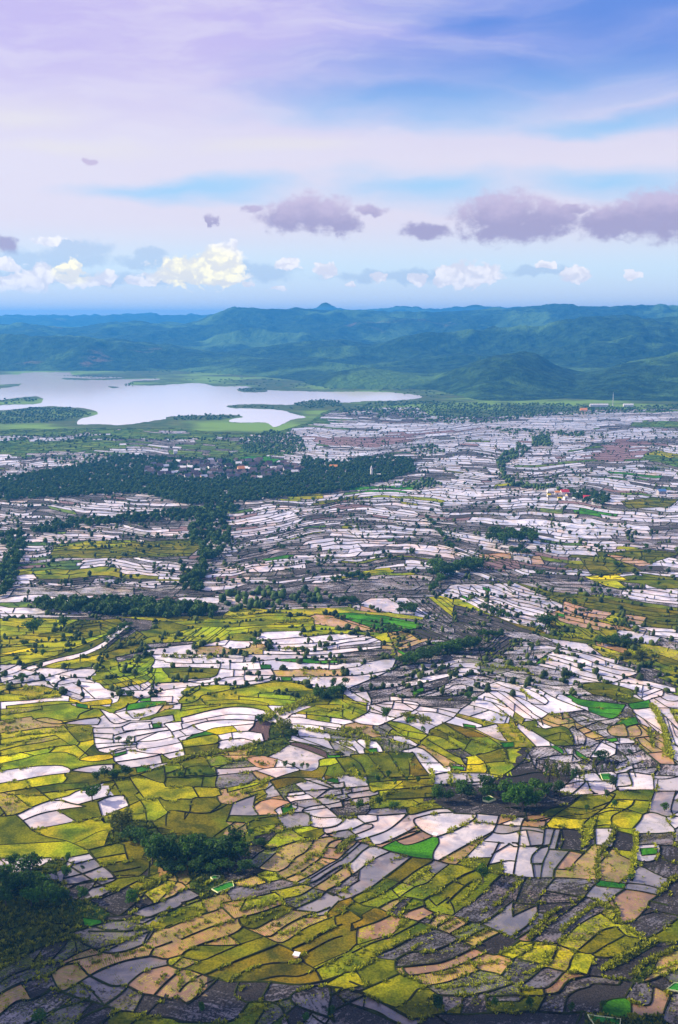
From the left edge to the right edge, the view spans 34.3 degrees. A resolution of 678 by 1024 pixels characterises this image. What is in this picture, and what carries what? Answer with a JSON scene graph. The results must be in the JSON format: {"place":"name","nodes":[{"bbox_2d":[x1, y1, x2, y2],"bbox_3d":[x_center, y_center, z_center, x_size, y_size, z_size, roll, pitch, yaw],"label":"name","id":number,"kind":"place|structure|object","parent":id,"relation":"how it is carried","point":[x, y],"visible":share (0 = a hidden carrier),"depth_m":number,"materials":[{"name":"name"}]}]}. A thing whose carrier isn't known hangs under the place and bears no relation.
{"place":"outdoors","nodes":[
{"label":"outdoors","id":0,"kind":"place"},
{"bbox_2d":[0,372,421,426],"bbox_3d":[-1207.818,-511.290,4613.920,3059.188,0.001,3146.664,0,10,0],"label":"lake water","id":1,"kind":"structure","parent":0,"point":[122,404],"depth_m":4199.06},
{"bbox_2d":[237,387,266,391],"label":"islet","id":2,"kind":"object","parent":1,"relation":"on","point":[260,390],"visible":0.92,"depth_m":4585.14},
{"bbox_2d":[0,407,677,1023],"bbox_3d":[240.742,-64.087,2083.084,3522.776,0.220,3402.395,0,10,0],"label":"paddy water","id":3,"kind":"structure","parent":0,"point":[630,903],"depth_m":899.63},
{"bbox_2d":[4,852,19,865],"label":"broadleaf tree","id":4,"kind":"object","parent":3,"relation":"on","point":[12,858],"visible":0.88,"depth_m":603.75,"materials":[{"name":"green plant"}]},
{"bbox_2d":[61,865,71,876],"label":"broadleaf tree","id":5,"kind":"object","parent":3,"relation":"on","point":[65,870],"visible":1,"depth_m":594.14,"materials":[{"name":"green plant"}]},
{"bbox_2d":[381,706,390,716],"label":"broadleaf tree","id":6,"kind":"object","parent":3,"relation":"on","point":[386,712],"visible":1,"depth_m":827.04,"materials":[{"name":"green plant"}]},
{"bbox_2d":[487,525,503,537],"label":"broadleaf tree","id":7,"kind":"object","parent":3,"relation":"on","point":[498,530],"visible":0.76,"depth_m":1511.24,"materials":[{"name":"green plant"}]},
{"bbox_2d":[497,532,513,543],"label":"broadleaf tree","id":8,"kind":"object","parent":3,"relation":"on","point":[505,536],"visible":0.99,"depth_m":1472.00,"materials":[{"name":"green plant"}]},
{"bbox_2d":[527,531,539,542],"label":"broadleaf tree","id":9,"kind":"object","parent":3,"relation":"on","point":[532,534],"visible":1,"depth_m":1480.86,"materials":[{"name":"green plant"}]},
{"bbox_2d":[534,614,557,625],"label":"broadleaf tree","id":10,"kind":"object","parent":3,"relation":"on","point":[546,619],"visible":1,"depth_m":1078.55,"materials":[{"name":"green plant"}]},
{"bbox_2d":[608,774,617,788],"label":"broadleaf tree","id":11,"kind":"object","parent":3,"relation":"on","point":[613,779],"visible":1,"depth_m":706.40,"materials":[{"name":"green plant"}]},
{"bbox_2d":[0,303,677,400],"bbox_3d":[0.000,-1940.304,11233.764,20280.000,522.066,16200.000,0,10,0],"label":"hills","id":12,"kind":"structure","parent":0,"point":[557,351],"depth_m":6648.79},
{"bbox_2d":[0,371,677,1019],"bbox_3d":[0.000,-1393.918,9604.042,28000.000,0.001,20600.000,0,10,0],"label":"ground","id":13,"kind":"structure","parent":0,"point":[210,423],"depth_m":3866.26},
{"bbox_2d":[0,409,677,1023],"bbox_3d":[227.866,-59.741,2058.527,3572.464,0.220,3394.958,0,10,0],"label":"paddy mud","id":14,"kind":"structure","parent":13,"relation":"on","point":[220,1001],"depth_m":681.57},
{"bbox_2d":[0,866,9,884],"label":"broadleaf tree","id":15,"kind":"object","parent":14,"relation":"on","point":[4,874],"visible":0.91,"depth_m":585.16,"materials":[{"name":"green plant"}]},
{"bbox_2d":[0,863,15,873],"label":"broadleaf tree","id":16,"kind":"object","parent":14,"relation":"on","point":[11,866],"visible":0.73,"depth_m":590.99,"materials":[{"name":"green plant"}]},
{"bbox_2d":[0,872,19,890],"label":"broadleaf tree","id":17,"kind":"object","parent":14,"relation":"on","point":[15,884],"visible":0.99,"depth_m":580.03,"materials":[{"name":"green plant"}]},
{"bbox_2d":[9,870,19,888],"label":"broadleaf tree","id":18,"kind":"object","parent":14,"relation":"on","point":[13,876],"visible":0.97,"depth_m":581.05,"materials":[{"name":"green plant"}]},
{"bbox_2d":[18,870,31,887],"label":"broadleaf tree","id":19,"kind":"object","parent":14,"relation":"on","point":[20,875],"visible":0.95,"depth_m":581.21,"materials":[{"name":"green plant"}]},
{"bbox_2d":[21,872,34,888],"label":"broadleaf tree","id":20,"kind":"object","parent":14,"relation":"on","point":[26,879],"visible":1,"depth_m":579.72,"materials":[{"name":"green plant"}]},
{"bbox_2d":[15,851,42,871],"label":"broadleaf tree","id":21,"kind":"object","parent":14,"relation":"on","point":[33,858],"visible":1,"depth_m":595.11,"materials":[{"name":"green plant"}]},
{"bbox_2d":[19,887,40,905],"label":"broadleaf tree","id":22,"kind":"object","parent":14,"relation":"on","point":[30,894],"visible":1,"depth_m":565.97,"materials":[{"name":"green plant"}]},
{"bbox_2d":[23,869,36,885],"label":"broadleaf tree","id":23,"kind":"object","parent":14,"relation":"on","point":[28,872],"visible":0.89,"depth_m":581.96,"materials":[{"name":"green plant"}]},
{"bbox_2d":[31,871,45,888],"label":"broadleaf tree","id":24,"kind":"object","parent":14,"relation":"on","point":[37,878],"visible":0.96,"depth_m":579.97,"materials":[{"name":"green plant"}]},
{"bbox_2d":[31,1008,46,1021],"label":"broadleaf tree","id":25,"kind":"object","parent":14,"relation":"on","point":[36,1016],"visible":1,"depth_m":473.40,"materials":[{"name":"green plant"}]},
{"bbox_2d":[30,872,50,884],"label":"broadleaf tree","id":26,"kind":"object","parent":14,"relation":"on","point":[44,878],"visible":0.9,"depth_m":580.68,"materials":[{"name":"green plant"}]},
{"bbox_2d":[33,880,49,895],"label":"broadleaf tree","id":27,"kind":"object","parent":14,"relation":"on","point":[40,886],"visible":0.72,"depth_m":576.04,"materials":[{"name":"green plant"}]},
{"bbox_2d":[39,883,62,903],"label":"broadleaf tree","id":28,"kind":"object","parent":14,"relation":"on","point":[47,892],"visible":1,"depth_m":568.05,"materials":[{"name":"green plant"}]},
{"bbox_2d":[57,887,70,900],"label":"broadleaf tree","id":29,"kind":"object","parent":14,"relation":"on","point":[65,894],"visible":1,"depth_m":571.27,"materials":[{"name":"green plant"}]},
{"bbox_2d":[75,886,88,898],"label":"broadleaf tree","id":30,"kind":"object","parent":14,"relation":"on","point":[83,891],"visible":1,"depth_m":571.81,"materials":[{"name":"green plant"}]},
{"bbox_2d":[107,807,133,830],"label":"broadleaf tree","id":31,"kind":"object","parent":14,"relation":"on","point":[121,818],"visible":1,"depth_m":647.60,"materials":[{"name":"green plant"}]},
{"bbox_2d":[119,825,135,839],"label":"broadleaf tree","id":32,"kind":"object","parent":14,"relation":"on","point":[124,833],"visible":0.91,"depth_m":637.21,"materials":[{"name":"green plant"}]},
{"bbox_2d":[125,888,138,904],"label":"broadleaf tree","id":33,"kind":"object","parent":14,"relation":"on","point":[133,897],"visible":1,"depth_m":567.72,"materials":[{"name":"green plant"}]},
{"bbox_2d":[140,834,159,863],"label":"broadleaf tree","id":34,"kind":"object","parent":14,"relation":"on","point":[142,842],"visible":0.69,"depth_m":609.90,"materials":[{"name":"green plant"}]},
{"bbox_2d":[144,833,174,860],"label":"broadleaf tree","id":35,"kind":"object","parent":14,"relation":"on","point":[160,849],"visible":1,"depth_m":606.49,"materials":[{"name":"green plant"}]},
{"bbox_2d":[149,832,177,845],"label":"broadleaf tree","id":36,"kind":"object","parent":14,"relation":"on","point":[174,836],"visible":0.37,"depth_m":619.23,"materials":[{"name":"green plant"}]},
{"bbox_2d":[155,859,172,870],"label":"broadleaf tree","id":37,"kind":"object","parent":14,"relation":"on","point":[160,863],"visible":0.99,"depth_m":602.51,"materials":[{"name":"green plant"}]},
{"bbox_2d":[163,861,177,872],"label":"broadleaf tree","id":38,"kind":"object","parent":14,"relation":"on","point":[169,868],"visible":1,"depth_m":598.92,"materials":[{"name":"green plant"}]},
{"bbox_2d":[164,842,182,860],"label":"broadleaf tree","id":39,"kind":"object","parent":14,"relation":"on","point":[173,853],"visible":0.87,"depth_m":609.50,"materials":[{"name":"green plant"}]},
{"bbox_2d":[170,859,185,872],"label":"broadleaf tree","id":40,"kind":"object","parent":14,"relation":"on","point":[180,867],"visible":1,"depth_m":600.65,"materials":[{"name":"green plant"}]},
{"bbox_2d":[173,840,193,861],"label":"broadleaf tree","id":41,"kind":"object","parent":14,"relation":"on","point":[178,850],"visible":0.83,"depth_m":608.20,"materials":[{"name":"green plant"}]},
{"bbox_2d":[178,834,200,860],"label":"broadleaf tree","id":42,"kind":"object","parent":14,"relation":"on","point":[192,841],"visible":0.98,"depth_m":608.94,"materials":[{"name":"green plant"}]},
{"bbox_2d":[183,832,206,853],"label":"broadleaf tree","id":43,"kind":"object","parent":14,"relation":"on","point":[201,835],"visible":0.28,"depth_m":618.84,"materials":[{"name":"green plant"}]},
{"bbox_2d":[191,853,203,870],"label":"broadleaf tree","id":44,"kind":"object","parent":14,"relation":"on","point":[196,860],"visible":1,"depth_m":602.16,"materials":[{"name":"green plant"}]},
{"bbox_2d":[190,832,208,853],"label":"broadleaf tree","id":45,"kind":"object","parent":14,"relation":"on","point":[203,842],"visible":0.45,"depth_m":617.19,"materials":[{"name":"green plant"}]},
{"bbox_2d":[196,839,220,860],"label":"broadleaf tree","id":46,"kind":"object","parent":14,"relation":"on","point":[201,848],"visible":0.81,"depth_m":612.49,"materials":[{"name":"green plant"}]},
{"bbox_2d":[202,863,216,873],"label":"broadleaf tree","id":47,"kind":"object","parent":14,"relation":"on","point":[211,867],"visible":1,"depth_m":599.14,"materials":[{"name":"green plant"}]},
{"bbox_2d":[200,839,224,859],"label":"broadleaf tree","id":48,"kind":"object","parent":14,"relation":"on","point":[214,853],"visible":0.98,"depth_m":609.66,"materials":[{"name":"green plant"}]},
{"bbox_2d":[205,834,229,853],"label":"broadleaf tree","id":49,"kind":"object","parent":14,"relation":"on","point":[219,838],"visible":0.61,"depth_m":617.60,"materials":[{"name":"green plant"}]},
{"bbox_2d":[213,857,229,869],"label":"broadleaf tree","id":50,"kind":"object","parent":14,"relation":"on","point":[218,862],"visible":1,"depth_m":603.39,"materials":[{"name":"green plant"}]},
{"bbox_2d":[211,881,233,892],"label":"seedling bed","id":51,"kind":"object","parent":14,"relation":"on","point":[222,886],"visible":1,"depth_m":585.88,"materials":[{"name":"plant"}]},
{"bbox_2d":[217,836,235,856],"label":"broadleaf tree","id":52,"kind":"object","parent":14,"relation":"on","point":[230,841],"visible":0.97,"depth_m":613.47,"materials":[{"name":"green plant"}]},
{"bbox_2d":[219,859,234,870],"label":"broadleaf tree","id":53,"kind":"object","parent":14,"relation":"on","point":[230,864],"visible":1,"depth_m":602.70,"materials":[{"name":"green plant"}]},
{"bbox_2d":[221,843,239,859],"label":"broadleaf tree","id":54,"kind":"object","parent":14,"relation":"on","point":[231,851],"visible":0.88,"depth_m":612.11,"materials":[{"name":"green plant"}]},
{"bbox_2d":[227,825,245,853],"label":"broadleaf tree","id":55,"kind":"object","parent":14,"relation":"on","point":[234,834],"visible":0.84,"depth_m":621.45,"materials":[{"name":"green plant"}]},
{"bbox_2d":[232,837,250,859],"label":"broadleaf tree","id":56,"kind":"object","parent":14,"relation":"on","point":[241,844],"visible":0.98,"depth_m":613.86,"materials":[{"name":"green plant"}]},
{"bbox_2d":[237,860,248,871],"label":"broadleaf tree","id":57,"kind":"object","parent":14,"relation":"on","point":[243,864],"visible":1,"depth_m":600.14,"materials":[{"name":"green plant"}]},
{"bbox_2d":[240,859,255,871],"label":"broadleaf tree","id":58,"kind":"object","parent":14,"relation":"on","point":[250,864],"visible":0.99,"depth_m":603.57,"materials":[{"name":"green plant"}]},
{"bbox_2d":[252,637,261,647],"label":"broadleaf tree","id":59,"kind":"object","parent":14,"relation":"on","point":[255,640],"visible":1,"depth_m":1011.67,"materials":[{"name":"green plant"}]},
{"bbox_2d":[252,837,268,846],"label":"broadleaf tree","id":60,"kind":"object","parent":14,"relation":"on","point":[259,841],"visible":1,"depth_m":629.12,"materials":[{"name":"green plant"}]},
{"bbox_2d":[274,717,293,733],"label":"broadleaf tree","id":61,"kind":"object","parent":14,"relation":"on","point":[282,724],"visible":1,"depth_m":800.08,"materials":[{"name":"green plant"}]},
{"bbox_2d":[0,453,610,617],"bbox_3d":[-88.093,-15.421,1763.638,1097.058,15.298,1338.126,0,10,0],"label":"woodland belt","id":62,"kind":"object","parent":14,"relation":"on","point":[141,603],"visible":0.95,"depth_m":1896.77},
{"bbox_2d":[328,686,340,696],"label":"broadleaf tree","id":63,"kind":"object","parent":14,"relation":"on","point":[334,689],"visible":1,"depth_m":881.54,"materials":[{"name":"green plant"}]},
{"bbox_2d":[0,409,677,1023],"bbox_3d":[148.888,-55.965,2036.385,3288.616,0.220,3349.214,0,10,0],"label":"rice crop","id":64,"kind":"object","parent":14,"relation":"on","point":[394,991],"visible":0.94,"depth_m":741.66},
{"bbox_2d":[21,619,43,633],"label":"broadleaf tree","id":65,"kind":"object","parent":64,"relation":"on","point":[34,625],"visible":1,"depth_m":1053.47,"materials":[{"name":"green plant"}]},
{"bbox_2d":[82,784,100,801],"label":"broadleaf tree","id":66,"kind":"object","parent":64,"relation":"on","point":[91,791],"visible":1,"depth_m":688.36,"materials":[{"name":"green plant"}]},
{"bbox_2d":[99,766,111,776],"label":"broadleaf tree","id":67,"kind":"object","parent":64,"relation":"on","point":[103,770],"visible":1,"depth_m":725.74,"materials":[{"name":"green plant"}]},
{"bbox_2d":[131,828,146,842],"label":"broadleaf tree","id":68,"kind":"object","parent":64,"relation":"on","point":[136,838],"visible":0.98,"depth_m":633.41,"materials":[{"name":"green plant"}]},
{"bbox_2d":[430,992,442,1010],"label":"broadleaf tree","id":69,"kind":"object","parent":64,"relation":"on","point":[437,1000],"visible":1,"depth_m":480.12,"materials":[{"name":"green plant"}]},
{"bbox_2d":[475,862,489,883],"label":"broadleaf tree","id":70,"kind":"object","parent":64,"relation":"on","point":[482,871],"visible":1,"depth_m":589.00,"materials":[{"name":"green plant"}]},
{"bbox_2d":[382,623,399,633],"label":"broadleaf tree","id":71,"kind":"object","parent":14,"relation":"on","point":[390,627],"visible":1,"depth_m":1056.67,"materials":[{"name":"green plant"}]},
{"bbox_2d":[410,653,421,664],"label":"broadleaf tree","id":72,"kind":"object","parent":14,"relation":"on","point":[416,658],"visible":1,"depth_m":961.09,"materials":[{"name":"green plant"}]},
{"bbox_2d":[415,646,432,659],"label":"broadleaf tree","id":73,"kind":"object","parent":14,"relation":"on","point":[421,649],"visible":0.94,"depth_m":974.50,"materials":[{"name":"green plant"}]},
{"bbox_2d":[426,648,439,659],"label":"broadleaf tree","id":74,"kind":"object","parent":14,"relation":"on","point":[435,652],"visible":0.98,"depth_m":971.99,"materials":[{"name":"green plant"}]},
{"bbox_2d":[425,567,442,577],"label":"broadleaf tree","id":75,"kind":"object","parent":14,"relation":"on","point":[431,571],"visible":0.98,"depth_m":1281.95,"materials":[{"name":"green plant"}]},
{"bbox_2d":[426,557,445,566],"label":"broadleaf tree","id":76,"kind":"object","parent":14,"relation":"on","point":[435,560],"visible":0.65,"depth_m":1307.72,"materials":[{"name":"green plant"}]},
{"bbox_2d":[431,784,445,801],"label":"broadleaf tree","id":77,"kind":"object","parent":14,"relation":"on","point":[436,792],"visible":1,"depth_m":689.62,"materials":[{"name":"green plant"}]},
{"bbox_2d":[437,563,449,573],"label":"broadleaf tree","id":78,"kind":"object","parent":14,"relation":"on","point":[443,568],"visible":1,"depth_m":1283.55,"materials":[{"name":"green plant"}]},
{"bbox_2d":[443,789,454,801],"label":"broadleaf tree","id":79,"kind":"object","parent":14,"relation":"on","point":[448,793],"visible":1,"depth_m":687.77,"materials":[{"name":"green plant"}]},
{"bbox_2d":[441,640,462,652],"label":"broadleaf tree","id":80,"kind":"object","parent":14,"relation":"on","point":[451,647],"visible":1,"depth_m":992.85,"materials":[{"name":"green plant"}]},
{"bbox_2d":[455,779,470,796],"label":"broadleaf tree","id":81,"kind":"object","parent":14,"relation":"on","point":[462,783],"visible":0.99,"depth_m":694.98,"materials":[{"name":"green plant"}]},
{"bbox_2d":[456,785,477,798],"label":"broadleaf tree","id":82,"kind":"object","parent":14,"relation":"on","point":[467,792],"visible":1,"depth_m":691.36,"materials":[{"name":"green plant"}]},
{"bbox_2d":[465,636,477,650],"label":"broadleaf tree","id":83,"kind":"object","parent":14,"relation":"on","point":[471,641],"visible":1,"depth_m":1001.54,"materials":[{"name":"green plant"}]},
{"bbox_2d":[471,557,483,567],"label":"broadleaf tree","id":84,"kind":"object","parent":14,"relation":"on","point":[479,561],"visible":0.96,"depth_m":1320.18,"materials":[{"name":"green plant"}]},
{"bbox_2d":[478,785,490,798],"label":"broadleaf tree","id":85,"kind":"object","parent":14,"relation":"on","point":[485,791],"visible":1,"depth_m":691.29,"materials":[{"name":"green plant"}]},
{"bbox_2d":[477,774,495,786],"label":"broadleaf tree","id":86,"kind":"object","parent":14,"relation":"on","point":[485,777],"visible":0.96,"depth_m":702.62,"materials":[{"name":"green plant"}]},
{"bbox_2d":[483,795,495,802],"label":"seedling bed","id":87,"kind":"object","parent":14,"relation":"on","point":[488,798],"visible":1,"depth_m":692.57,"materials":[{"name":"plant"}]},
{"bbox_2d":[487,783,501,795],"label":"broadleaf tree","id":88,"kind":"object","parent":14,"relation":"on","point":[493,786],"visible":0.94,"depth_m":696.60,"materials":[{"name":"green plant"}]},
{"bbox_2d":[497,778,516,791],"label":"broadleaf tree","id":89,"kind":"object","parent":14,"relation":"on","point":[504,784],"visible":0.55,"depth_m":694.37,"materials":[{"name":"green plant"}]},
{"bbox_2d":[501,790,514,807],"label":"broadleaf tree","id":90,"kind":"object","parent":14,"relation":"on","point":[507,796],"visible":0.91,"depth_m":678.60,"materials":[{"name":"green plant"}]},
{"bbox_2d":[507,783,538,811],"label":"broadleaf tree","id":91,"kind":"object","parent":14,"relation":"on","point":[523,794],"visible":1,"depth_m":674.17,"materials":[{"name":"green plant"}]},
{"bbox_2d":[528,778,543,790],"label":"broadleaf tree","id":92,"kind":"object","parent":14,"relation":"on","point":[532,782],"visible":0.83,"depth_m":701.35,"materials":[{"name":"green plant"}]},
{"bbox_2d":[527,789,545,806],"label":"broadleaf tree","id":93,"kind":"object","parent":14,"relation":"on","point":[541,794],"visible":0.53,"depth_m":681.21,"materials":[{"name":"green plant"}]},
{"bbox_2d":[538,782,552,797],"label":"broadleaf tree","id":94,"kind":"object","parent":14,"relation":"on","point":[544,786],"visible":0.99,"depth_m":694.28,"materials":[{"name":"green plant"}]},
{"bbox_2d":[553,780,564,796],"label":"broadleaf tree","id":95,"kind":"object","parent":14,"relation":"on","point":[559,785],"visible":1,"depth_m":696.10,"materials":[{"name":"green plant"}]},
{"bbox_2d":[592,749,609,761],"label":"broadleaf tree","id":96,"kind":"object","parent":14,"relation":"on","point":[600,753],"visible":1,"depth_m":751.05,"materials":[{"name":"green plant"}]},
{"bbox_2d":[587,1014,620,1023],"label":"seedling bed","id":97,"kind":"object","parent":14,"relation":"on","point":[601,1018],"visible":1,"depth_m":476.15,"materials":[{"name":"plant"}]},
{"bbox_2d":[668,982,677,991],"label":"seedling bed","id":98,"kind":"object","parent":14,"relation":"on","point":[673,987],"visible":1,"depth_m":498.18,"materials":[{"name":"plant"}]},
{"bbox_2d":[0,407,677,1023],"bbox_3d":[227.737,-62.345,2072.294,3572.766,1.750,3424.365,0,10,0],"label":"earth banks","id":99,"kind":"object","parent":13,"relation":"on","point":[366,705],"visible":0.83,"depth_m":850.34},
{"bbox_2d":[57,616,69,627],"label":"broadleaf tree","id":100,"kind":"object","parent":99,"relation":"on","point":[63,620],"visible":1,"depth_m":1073.26,"materials":[{"name":"green plant"}]},
{"bbox_2d":[0,602,677,1023],"bbox_3d":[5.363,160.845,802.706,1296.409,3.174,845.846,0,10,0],"label":"bank vegetation","id":101,"kind":"object","parent":99,"relation":"on","point":[586,834],"visible":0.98,"depth_m":574.29,"materials":[{"name":"green plant"}]},
{"bbox_2d":[395,654,410,664],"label":"broadleaf tree","id":102,"kind":"object","parent":99,"relation":"on","point":[401,658],"visible":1,"depth_m":958.78,"materials":[{"name":"green plant"}]},
{"bbox_2d":[600,773,610,780],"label":"seedling bed","id":103,"kind":"object","parent":99,"relation":"on","point":[604,776],"visible":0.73,"depth_m":727.29,"materials":[{"name":"plant"}]},
{"bbox_2d":[0,427,677,697],"bbox_3d":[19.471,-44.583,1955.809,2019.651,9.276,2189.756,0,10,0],"label":"field scrub","id":104,"kind":"object","parent":13,"relation":"on","point":[565,672],"visible":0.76,"depth_m":1121.08,"materials":[{"name":"green plant"}]},
{"bbox_2d":[0,370,677,611],"bbox_3d":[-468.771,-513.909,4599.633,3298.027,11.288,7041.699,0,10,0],"label":"distant woodland","id":105,"kind":"object","parent":13,"relation":"on","point":[277,597],"visible":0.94,"depth_m":2855.88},
{"bbox_2d":[0,0,677,315],"label":"sky","id":106,"kind":"structure","parent":0,"point":[161,157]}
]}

